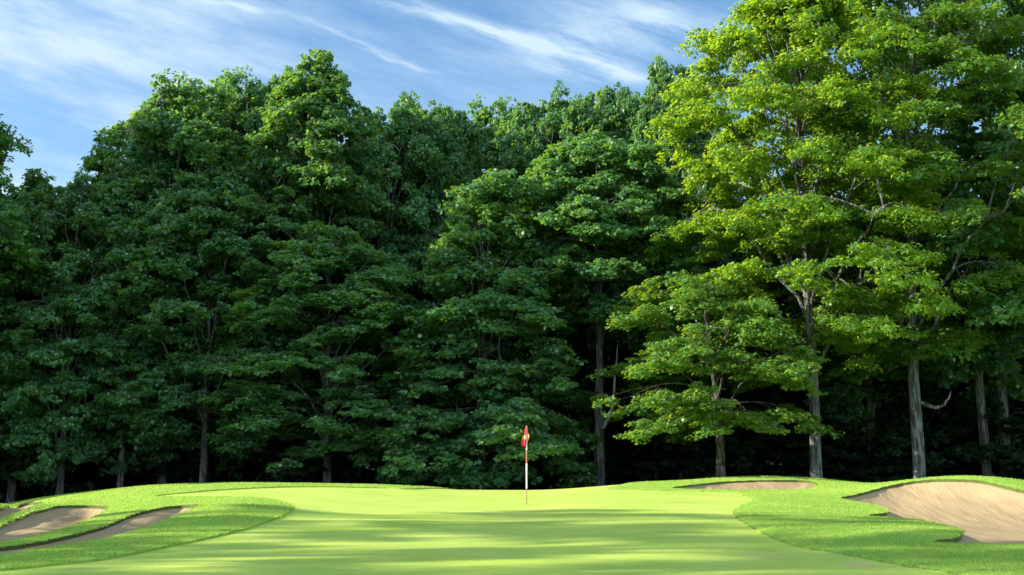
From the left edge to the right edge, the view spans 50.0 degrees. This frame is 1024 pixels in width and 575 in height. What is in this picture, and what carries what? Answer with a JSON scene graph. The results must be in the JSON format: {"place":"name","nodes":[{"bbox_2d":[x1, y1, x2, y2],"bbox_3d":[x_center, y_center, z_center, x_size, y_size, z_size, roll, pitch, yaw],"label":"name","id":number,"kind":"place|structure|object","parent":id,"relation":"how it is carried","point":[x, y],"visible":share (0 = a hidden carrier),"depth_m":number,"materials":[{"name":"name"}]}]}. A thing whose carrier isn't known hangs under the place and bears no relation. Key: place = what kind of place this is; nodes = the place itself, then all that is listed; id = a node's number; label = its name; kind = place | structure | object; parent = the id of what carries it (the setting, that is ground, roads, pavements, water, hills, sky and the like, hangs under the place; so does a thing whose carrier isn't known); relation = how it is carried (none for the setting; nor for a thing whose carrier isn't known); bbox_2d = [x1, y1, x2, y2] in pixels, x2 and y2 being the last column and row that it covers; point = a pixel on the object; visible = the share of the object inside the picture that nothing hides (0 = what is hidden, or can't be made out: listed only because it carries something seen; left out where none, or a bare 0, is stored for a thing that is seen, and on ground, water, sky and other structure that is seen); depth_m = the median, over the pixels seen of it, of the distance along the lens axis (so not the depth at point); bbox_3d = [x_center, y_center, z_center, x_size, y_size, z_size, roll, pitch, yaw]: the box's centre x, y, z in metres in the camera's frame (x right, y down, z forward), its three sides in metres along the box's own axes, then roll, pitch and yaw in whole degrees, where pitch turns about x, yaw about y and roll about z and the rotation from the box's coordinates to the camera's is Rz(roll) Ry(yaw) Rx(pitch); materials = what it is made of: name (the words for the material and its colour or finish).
{"place":"outdoors","nodes":[
{"label":"outdoors","id":0,"kind":"place"},
{"bbox_2d":[0,475,1023,574],"bbox_3d":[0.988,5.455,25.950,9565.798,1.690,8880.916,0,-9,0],"label":"ground","id":1,"kind":"structure","parent":0,"point":[977,479],"depth_m":22.60,"materials":[{"name":"green plant"}]},
{"bbox_2d":[0,491,6,501],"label":"sapling","id":2,"kind":"object","parent":1,"relation":"on","point":[3,497],"visible":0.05,"depth_m":50.34,"materials":[{"name":"green plant"}]},
{"bbox_2d":[0,147,13,162],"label":"maple tree","id":3,"kind":"object","parent":1,"relation":"on","point":[5,155],"visible":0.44,"depth_m":53.74,"materials":[{"name":"green plant"}]},
{"bbox_2d":[0,482,26,499],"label":"sapling","id":4,"kind":"object","parent":1,"relation":"on","point":[22,497],"visible":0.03,"depth_m":57.36,"materials":[{"name":"green plant"}]},
{"bbox_2d":[0,505,37,525],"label":"bunker sand","id":5,"kind":"structure","parent":1,"relation":"on","point":[6,512],"depth_m":26.63,"materials":[{"name":"beige sand"}]},
{"bbox_2d":[0,114,42,288],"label":"maple tree","id":6,"kind":"object","parent":1,"relation":"on","point":[12,239],"visible":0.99,"depth_m":44.48,"materials":[{"name":"green plant"}]},
{"bbox_2d":[2,362,51,496],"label":"sapling","id":7,"kind":"object","parent":1,"relation":"on","point":[18,488],"visible":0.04,"depth_m":57.52,"materials":[{"name":"green plant"}]},
{"bbox_2d":[0,453,80,487],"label":"sapling","id":8,"kind":"object","parent":1,"relation":"on","point":[19,483],"visible":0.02,"depth_m":51.94,"materials":[{"name":"green plant"}]},
{"bbox_2d":[0,508,104,540],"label":"bunker sand","id":9,"kind":"structure","parent":1,"relation":"on","point":[49,520],"depth_m":26.36,"materials":[{"name":"beige sand"}]},
{"bbox_2d":[0,168,122,502],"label":"maple tree","id":10,"kind":"object","parent":1,"relation":"on","point":[32,181],"visible":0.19,"depth_m":47.68,"materials":[{"name":"green plant"}]},
{"bbox_2d":[0,325,130,496],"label":"sapling","id":11,"kind":"object","parent":1,"relation":"on","point":[8,467],"visible":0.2,"depth_m":48.23,"materials":[{"name":"green plant"}]},
{"bbox_2d":[0,167,158,494],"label":"maple tree","id":12,"kind":"object","parent":1,"relation":"on","point":[69,211],"visible":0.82,"depth_m":46.47,"materials":[{"name":"green plant"}]},
{"bbox_2d":[56,400,135,488],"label":"sapling","id":13,"kind":"object","parent":1,"relation":"on","point":[85,465],"visible":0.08,"depth_m":54.71,"materials":[{"name":"green plant"}]},
{"bbox_2d":[0,508,192,553],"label":"bunker sand","id":14,"kind":"structure","parent":1,"relation":"on","point":[137,522],"depth_m":22.49,"materials":[{"name":"beige sand"}]},
{"bbox_2d":[73,447,137,483],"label":"sapling","id":15,"kind":"object","parent":1,"relation":"on","point":[94,472],"visible":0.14,"depth_m":54.92,"materials":[{"name":"green plant"}]},
{"bbox_2d":[57,134,190,487],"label":"maple tree","id":16,"kind":"object","parent":1,"relation":"on","point":[142,157],"visible":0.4,"depth_m":48.33,"materials":[{"name":"green plant"}]},
{"bbox_2d":[47,68,256,483],"bbox_3d":[-16.116,0.094,51.867,9.872,20.718,11.286,1,-9,-9],"label":"maple tree","id":17,"kind":"object","parent":1,"relation":"on","point":[157,124],"visible":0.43,"depth_m":49.48,"materials":[{"name":"green plant"}]},
{"bbox_2d":[91,317,256,469],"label":"maple tree","id":18,"kind":"object","parent":1,"relation":"on","point":[100,466],"depth_m":53.10,"materials":[{"name":"green plant"}]},
{"bbox_2d":[124,434,237,485],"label":"sapling","id":19,"kind":"object","parent":1,"relation":"on","point":[146,475],"visible":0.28,"depth_m":50.53,"materials":[{"name":"green plant"}]},
{"bbox_2d":[121,71,268,480],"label":"maple tree","id":20,"kind":"object","parent":1,"relation":"on","point":[179,87],"visible":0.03,"depth_m":55.26,"materials":[{"name":"green plant"}]},
{"bbox_2d":[93,165,315,482],"bbox_3d":[-13.731,1.921,48.487,8.904,15.464,10.024,5,-10,-28],"label":"maple tree","id":21,"kind":"object","parent":1,"relation":"on","point":[216,291],"visible":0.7,"depth_m":46.95,"materials":[{"name":"green plant"}]},
{"bbox_2d":[132,384,276,482],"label":"sapling","id":22,"kind":"object","parent":1,"relation":"on","point":[190,455],"visible":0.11,"depth_m":50.34,"materials":[{"name":"green plant"}]},
{"bbox_2d":[169,453,282,482],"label":"sapling","id":23,"kind":"object","parent":1,"relation":"on","point":[252,471],"visible":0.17,"depth_m":51.43,"materials":[{"name":"green plant"}]},
{"bbox_2d":[166,64,300,481],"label":"maple tree","id":24,"kind":"object","parent":1,"relation":"on","point":[253,91],"visible":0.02,"depth_m":54.25,"materials":[{"name":"green plant"}]},
{"bbox_2d":[198,65,325,478],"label":"maple tree","id":25,"kind":"object","parent":1,"relation":"on","point":[251,122],"visible":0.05,"depth_m":53.26,"materials":[{"name":"green plant"}]},
{"bbox_2d":[211,345,312,481],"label":"sapling","id":26,"kind":"object","parent":1,"relation":"on","point":[262,462],"visible":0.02,"depth_m":50.24,"materials":[{"name":"green plant"}]},
{"bbox_2d":[189,49,399,480],"bbox_3d":[-9.567,-0.676,50.843,9.158,21.784,9.335,-4,-10,25],"label":"maple tree","id":27,"kind":"object","parent":1,"relation":"on","point":[321,169],"visible":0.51,"depth_m":49.95,"materials":[{"name":"green plant"}]},
{"bbox_2d":[233,399,374,483],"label":"sapling","id":28,"kind":"object","parent":1,"relation":"on","point":[315,468],"visible":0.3,"depth_m":47.56,"materials":[{"name":"green plant"}]},
{"bbox_2d":[259,364,369,480],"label":"sapling","id":29,"kind":"object","parent":1,"relation":"on","point":[275,439],"visible":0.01,"depth_m":50.48,"materials":[{"name":"green plant"}]},
{"bbox_2d":[196,220,444,482],"bbox_3d":[-7.565,3.080,46.697,11.247,12.193,9.991,2,-9,-11],"label":"maple tree","id":30,"kind":"object","parent":1,"relation":"on","point":[375,320],"visible":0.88,"depth_m":45.24,"materials":[{"name":"green plant"}]},
{"bbox_2d":[284,362,391,483],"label":"sapling","id":31,"kind":"object","parent":1,"relation":"on","point":[342,455],"visible":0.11,"depth_m":48.66,"materials":[{"name":"green plant"}]},
{"bbox_2d":[289,231,491,482],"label":"maple tree","id":32,"kind":"object","parent":1,"relation":"on","point":[373,241],"depth_m":56.93,"materials":[{"name":"green plant"}]},
{"bbox_2d":[316,90,470,483],"bbox_3d":[-6.369,0.481,53.586,8.624,20.617,7.544,-3,-9,18],"label":"maple tree","id":33,"kind":"object","parent":1,"relation":"on","point":[393,139],"visible":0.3,"depth_m":53.20,"materials":[{"name":"green plant"}]},
{"bbox_2d":[335,383,454,486],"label":"sapling","id":34,"kind":"object","parent":1,"relation":"on","point":[429,485],"depth_m":51.71,"materials":[{"name":"green plant"}]},
{"bbox_2d":[371,90,450,304],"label":"maple tree","id":35,"kind":"object","parent":1,"relation":"on","point":[391,109],"visible":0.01,"depth_m":59.65,"materials":[{"name":"green plant"}]},
{"bbox_2d":[374,99,494,483],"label":"maple tree","id":36,"kind":"object","parent":1,"relation":"on","point":[439,129],"visible":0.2,"depth_m":54.95,"materials":[{"name":"green plant"}]},
{"bbox_2d":[426,105,499,295],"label":"maple tree","id":37,"kind":"object","parent":1,"relation":"on","point":[463,145],"visible":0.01,"depth_m":61.88,"materials":[{"name":"green plant"}]},
{"bbox_2d":[420,348,506,487],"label":"sapling","id":38,"kind":"object","parent":1,"relation":"on","point":[455,381],"visible":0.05,"depth_m":51.62,"materials":[{"name":"green plant"}]},
{"bbox_2d":[0,484,950,574],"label":"putting green","id":39,"kind":"object","parent":1,"relation":"on","point":[600,530],"visible":0.91,"depth_m":18.88,"materials":[{"name":"green plant"}]},
{"bbox_2d":[521,426,528,503],"bbox_3d":[0.355,4.805,29.505,0.216,2.156,0.099,0,-9,0],"label":"golf flagstick","id":40,"kind":"object","parent":39,"relation":"on","point":[525,438],"visible":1,"depth_m":29.60,"materials":[{"name":"red paint"}]},
{"bbox_2d":[424,444,530,489],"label":"sapling","id":41,"kind":"object","parent":1,"relation":"on","point":[492,455],"visible":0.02,"depth_m":51.34,"materials":[{"name":"green plant"}]},
{"bbox_2d":[346,168,617,489],"bbox_3d":[-1.004,2.019,46.141,11.553,14.897,11.508,0,-9,0],"label":"maple tree","id":42,"kind":"object","parent":1,"relation":"on","point":[487,214],"visible":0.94,"depth_m":44.98,"materials":[{"name":"green plant"}]},
{"bbox_2d":[460,93,524,284],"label":"maple tree","id":43,"kind":"object","parent":1,"relation":"on","point":[484,117],"visible":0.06,"depth_m":62.49,"materials":[{"name":"green plant"}]},
{"bbox_2d":[394,211,612,487],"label":"maple tree","id":44,"kind":"object","parent":1,"relation":"on","point":[581,341],"visible":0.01,"depth_m":54.58,"materials":[{"name":"green plant"}]},
{"bbox_2d":[0,445,1023,499],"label":"undergrowth","id":45,"kind":"object","parent":1,"relation":"on","point":[37,490],"depth_m":55.79,"materials":[{"name":"green plant"}]},
{"bbox_2d":[478,374,561,489],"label":"sapling","id":46,"kind":"object","parent":1,"relation":"on","point":[523,485],"visible":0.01,"depth_m":52.55,"materials":[{"name":"green plant"}]},
{"bbox_2d":[457,338,588,489],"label":"sapling","id":47,"kind":"object","parent":1,"relation":"on","point":[539,472],"visible":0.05,"depth_m":50.55,"materials":[{"name":"green plant"}]},
{"bbox_2d":[487,80,605,488],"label":"maple tree","id":48,"kind":"object","parent":1,"relation":"on","point":[536,136],"visible":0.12,"depth_m":57.78,"materials":[{"name":"green plant"}]},
{"bbox_2d":[492,334,635,464],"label":"maple tree","id":49,"kind":"object","parent":1,"relation":"on","point":[617,450],"depth_m":53.84,"materials":[{"name":"green plant"}]},
{"bbox_2d":[538,357,640,486],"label":"sapling","id":50,"kind":"object","parent":1,"relation":"on","point":[608,438],"visible":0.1,"depth_m":52.38,"materials":[{"name":"green plant"}]},
{"bbox_2d":[493,129,710,486],"bbox_3d":[3.477,1.261,48.725,10.299,16.965,10.823,4,-10,-23],"label":"maple tree","id":51,"kind":"object","parent":1,"relation":"on","point":[604,194],"visible":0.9,"depth_m":47.78,"materials":[{"name":"green plant"}]},
{"bbox_2d":[552,407,653,488],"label":"sapling","id":52,"kind":"object","parent":1,"relation":"on","point":[612,464],"visible":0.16,"depth_m":52.38,"materials":[{"name":"green plant"}]},
{"bbox_2d":[546,82,679,484],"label":"maple tree","id":53,"kind":"object","parent":1,"relation":"on","point":[598,115],"visible":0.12,"depth_m":56.14,"materials":[{"name":"green plant"}]},
{"bbox_2d":[564,339,676,487],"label":"sapling","id":54,"kind":"object","parent":1,"relation":"on","point":[586,353],"visible":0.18,"depth_m":53.41,"materials":[{"name":"green plant"}]},
{"bbox_2d":[609,84,700,466],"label":"maple tree","id":55,"kind":"object","parent":1,"relation":"on","point":[621,129],"depth_m":58.30,"materials":[{"name":"green plant"}]},
{"bbox_2d":[613,53,747,479],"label":"maple tree","id":56,"kind":"object","parent":1,"relation":"on","point":[659,77],"visible":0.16,"depth_m":54.83,"materials":[{"name":"green plant"}]},
{"bbox_2d":[608,349,754,484],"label":"sapling","id":57,"kind":"object","parent":1,"relation":"on","point":[703,470],"visible":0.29,"depth_m":51.15,"materials":[{"name":"green plant"}]},
{"bbox_2d":[616,372,750,480],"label":"sapling","id":58,"kind":"object","parent":1,"relation":"on","point":[737,433],"visible":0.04,"depth_m":53.62,"materials":[{"name":"green plant"}]},
{"bbox_2d":[566,216,843,480],"bbox_3d":[9.514,3.268,57.336,18.200,16.288,16.323,5,-10,-29],"label":"maple tree","id":59,"kind":"object","parent":1,"relation":"on","point":[648,456],"visible":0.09,"depth_m":51.90,"materials":[{"name":"green plant"}]},
{"bbox_2d":[586,270,844,477],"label":"maple tree","id":60,"kind":"object","parent":1,"relation":"on","point":[688,355],"visible":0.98,"depth_m":40.78,"materials":[{"name":"green plant"}]},
{"bbox_2d":[681,379,803,476],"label":"sapling","id":61,"kind":"object","parent":1,"relation":"on","point":[743,468],"visible":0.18,"depth_m":51.97,"materials":[{"name":"green plant"}]},
{"bbox_2d":[682,482,815,489],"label":"bunker sand","id":62,"kind":"structure","parent":1,"relation":"on","point":[768,485],"depth_m":38.56,"materials":[{"name":"beige sand"}]},
{"bbox_2d":[713,390,847,475],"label":"sapling","id":63,"kind":"object","parent":1,"relation":"on","point":[776,399],"visible":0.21,"depth_m":51.78,"materials":[{"name":"green plant"}]},
{"bbox_2d":[777,255,797,316],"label":"maple tree","id":64,"kind":"object","parent":1,"relation":"on","point":[782,261],"depth_m":74.75,"materials":[{"name":"green plant"}]},
{"bbox_2d":[754,345,843,447],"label":"sapling","id":65,"kind":"object","parent":1,"relation":"on","point":[779,390],"visible":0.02,"depth_m":55.50,"materials":[{"name":"green plant"}]},
{"bbox_2d":[642,0,973,478],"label":"maple tree","id":66,"kind":"object","parent":1,"relation":"on","point":[761,93],"visible":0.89,"depth_m":42.65,"materials":[{"name":"green plant"}]},
{"bbox_2d":[753,410,874,479],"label":"sapling","id":67,"kind":"object","parent":1,"relation":"on","point":[781,468],"visible":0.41,"depth_m":50.77,"materials":[{"name":"green plant"}]},
{"bbox_2d":[701,231,962,442],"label":"maple tree","id":68,"kind":"object","parent":1,"relation":"on","point":[796,397],"visible":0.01,"depth_m":55.90,"materials":[{"name":"green plant"}]},
{"bbox_2d":[765,416,959,482],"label":"sapling","id":69,"kind":"object","parent":1,"relation":"on","point":[865,475],"visible":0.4,"depth_m":50.81,"materials":[{"name":"green plant"}]},
{"bbox_2d":[765,258,983,413],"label":"maple tree","id":70,"kind":"object","parent":1,"relation":"on","point":[926,411],"depth_m":60.16,"materials":[{"name":"green plant"}]},
{"bbox_2d":[735,128,1022,482],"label":"maple tree","id":71,"kind":"object","parent":1,"relation":"on","point":[839,396],"visible":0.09,"depth_m":51.61,"materials":[{"name":"green plant"}]},
{"bbox_2d":[761,0,1023,478],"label":"maple tree","id":72,"kind":"object","parent":1,"relation":"on","point":[915,345],"visible":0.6,"depth_m":43.16,"materials":[{"name":"green plant"}]},
{"bbox_2d":[847,368,971,480],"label":"sapling","id":73,"kind":"object","parent":1,"relation":"on","point":[891,442],"visible":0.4,"depth_m":50.80,"materials":[{"name":"green plant"}]},
{"bbox_2d":[829,266,1023,481],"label":"maple tree","id":74,"kind":"object","parent":1,"relation":"on","point":[956,391],"visible":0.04,"depth_m":54.72,"materials":[{"name":"green plant"}]},
{"bbox_2d":[847,482,1023,543],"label":"bunker sand","id":75,"kind":"structure","parent":1,"relation":"on","point":[981,513],"depth_m":33.02,"materials":[{"name":"beige sand"}]},
{"bbox_2d":[851,2,1023,475],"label":"maple tree","id":76,"kind":"object","parent":1,"relation":"on","point":[998,364],"visible":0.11,"depth_m":48.24,"materials":[{"name":"green plant"}]},
{"bbox_2d":[859,79,1023,475],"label":"maple tree","id":77,"kind":"object","parent":1,"relation":"on","point":[1000,388],"visible":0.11,"depth_m":49.52,"materials":[{"name":"green plant"}]},
{"bbox_2d":[862,268,1023,413],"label":"maple tree","id":78,"kind":"object","parent":1,"relation":"on","point":[926,408],"depth_m":62.25,"materials":[{"name":"green plant"}]},
{"bbox_2d":[917,0,1023,348],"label":"maple tree","id":79,"kind":"object","parent":1,"relation":"on","point":[994,311],"visible":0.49,"depth_m":44.85,"materials":[{"name":"green plant"}]},
{"bbox_2d":[937,350,1023,475],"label":"sapling","id":80,"kind":"object","parent":1,"relation":"on","point":[957,401],"visible":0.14,"depth_m":51.62,"materials":[{"name":"green plant"}]},
{"bbox_2d":[943,339,1023,472],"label":"maple tree","id":81,"kind":"object","parent":1,"relation":"on","point":[1015,402],"depth_m":57.27,"materials":[{"name":"green plant"}]},
{"bbox_2d":[946,399,1023,479],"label":"sapling","id":82,"kind":"object","parent":1,"relation":"on","point":[1006,457],"visible":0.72,"depth_m":48.23,"materials":[{"name":"green plant"}]},
{"bbox_2d":[962,382,1023,415],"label":"maple tree","id":83,"kind":"object","parent":1,"relation":"on","point":[1016,407],"visible":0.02,"depth_m":66.87,"materials":[{"name":"green plant"}]},
{"bbox_2d":[0,0,1023,271],"label":"sky","id":84,"kind":"structure","parent":0,"point":[70,70],"materials":[{"name":"blue"}]}
]}

